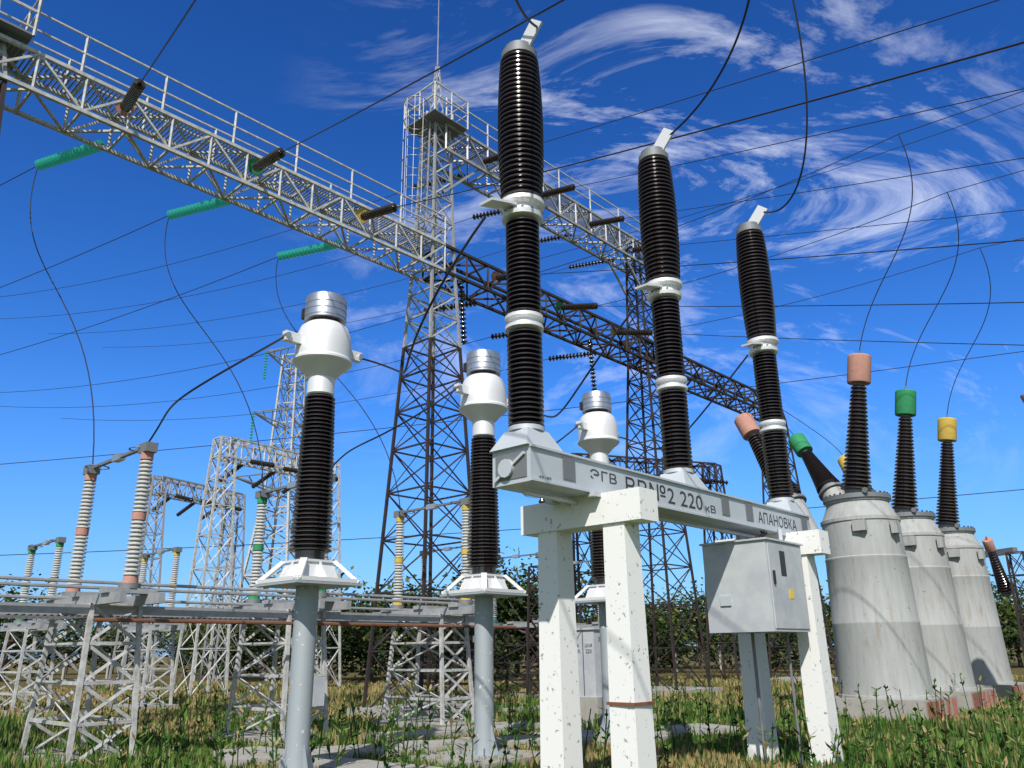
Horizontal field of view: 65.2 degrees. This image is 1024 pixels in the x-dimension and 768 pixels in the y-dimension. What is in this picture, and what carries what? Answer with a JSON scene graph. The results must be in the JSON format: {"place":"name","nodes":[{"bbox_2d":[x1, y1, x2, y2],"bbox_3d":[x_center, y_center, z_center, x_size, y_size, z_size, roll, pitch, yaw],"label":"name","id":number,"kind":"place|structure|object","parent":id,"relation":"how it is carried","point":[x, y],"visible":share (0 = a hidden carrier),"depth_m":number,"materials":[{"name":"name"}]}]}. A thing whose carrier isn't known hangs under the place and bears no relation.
{"place":"outdoors","nodes":[
{"label":"outdoors","id":0,"kind":"place"},
{"bbox_2d":[0,645,1023,767],"bbox_3d":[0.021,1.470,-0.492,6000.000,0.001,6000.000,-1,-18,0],"label":"ground","id":1,"kind":"structure","parent":0,"point":[1016,669],"depth_m":52.97,"materials":[{"name":"green plant"}]},
{"bbox_2d":[0,441,599,766],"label":"disconnectors","id":2,"kind":"object","parent":1,"relation":"on","point":[114,606],"visible":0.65,"depth_m":15.51,"materials":[{"name":"metal"}]},
{"bbox_2d":[0,0,837,716],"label":"gantry portal","id":3,"kind":"object","parent":1,"relation":"on","point":[436,128],"visible":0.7,"depth_m":24.14,"materials":[{"name":"silver metal"}]},
{"bbox_2d":[34,78,652,390],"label":"insulator strings","id":4,"kind":"object","parent":3,"relation":"attached to","point":[125,106],"visible":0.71,"depth_m":23.68,"materials":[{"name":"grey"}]},
{"bbox_2d":[0,0,1023,555],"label":"conductors","id":5,"kind":"object","parent":3,"relation":"attached to","point":[806,102],"visible":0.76,"depth_m":19.51,"materials":[{"name":"grey metal"}]},
{"bbox_2d":[213,705,739,767],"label":"concrete path","id":6,"kind":"structure","parent":1,"relation":"on","point":[348,761],"depth_m":12.81,"materials":[{"name":"concrete"}]},
{"bbox_2d":[254,291,362,767],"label":"current transformer","id":7,"kind":"object","parent":6,"relation":"on","point":[325,356],"visible":1,"depth_m":10.72,"materials":[{"name":"metal"}]},
{"bbox_2d":[440,349,527,757],"bbox_3d":[-0.464,2.572,13.135,1.100,6.570,1.320,-17,-24,40],"label":"current transformer","id":8,"kind":"object","parent":6,"relation":"on","point":[484,404],"visible":0.95,"depth_m":12.99,"materials":[{"name":"metal"}]},
{"bbox_2d":[575,391,619,737],"bbox_3d":[1.776,3.313,15.442,1.100,6.570,1.320,-17,-24,40],"label":"current transformer","id":9,"kind":"object","parent":6,"relation":"on","point":[598,435],"visible":0.37,"depth_m":15.79,"materials":[{"name":"metal"}]},
{"bbox_2d":[0,546,1023,681],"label":"tree line","id":10,"kind":"object","parent":1,"relation":"on","point":[354,639],"visible":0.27,"depth_m":53.55,"materials":[{"name":"green plant"}]},
{"bbox_2d":[0,672,1023,767],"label":"grass and weeds","id":11,"kind":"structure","parent":1,"relation":"on","point":[865,752],"depth_m":13.68,"materials":[{"name":"green plant"}]},
{"bbox_2d":[61,347,1023,697],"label":"steelwork","id":12,"kind":"object","parent":1,"relation":"on","point":[1005,585],"visible":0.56,"depth_m":40.53,"materials":[{"name":"grey metal"}]},
{"bbox_2d":[576,627,603,727],"bbox_3d":[1.879,6.484,17.768,0.750,2.030,1.000,-17,-24,40],"label":"control cabinet","id":13,"kind":"object","parent":1,"relation":"on","point":[589,669],"visible":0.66,"depth_m":17.40,"materials":[{"name":"metal"}]},
{"bbox_2d":[479,19,843,767],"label":"circuit breaker","id":14,"kind":"object","parent":1,"relation":"on","point":[761,579],"visible":1,"depth_m":9.93,"materials":[{"name":"black"}]},
{"bbox_2d":[820,351,1023,720],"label":"oil breaker tanks","id":15,"kind":"object","parent":1,"relation":"on","point":[914,612],"visible":1,"depth_m":20.29,"materials":[{"name":"metal"}]},
{"bbox_2d":[734,413,873,529],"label":"inclined bushings","id":16,"kind":"object","parent":15,"relation":"attached to","point":[826,481],"visible":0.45,"depth_m":26.36,"materials":[{"name":"black ceramic"}]},
{"bbox_2d":[0,0,1023,658],"label":"sky","id":17,"kind":"structure","parent":0,"point":[297,68],"materials":[{"name":"blue"}]}
]}

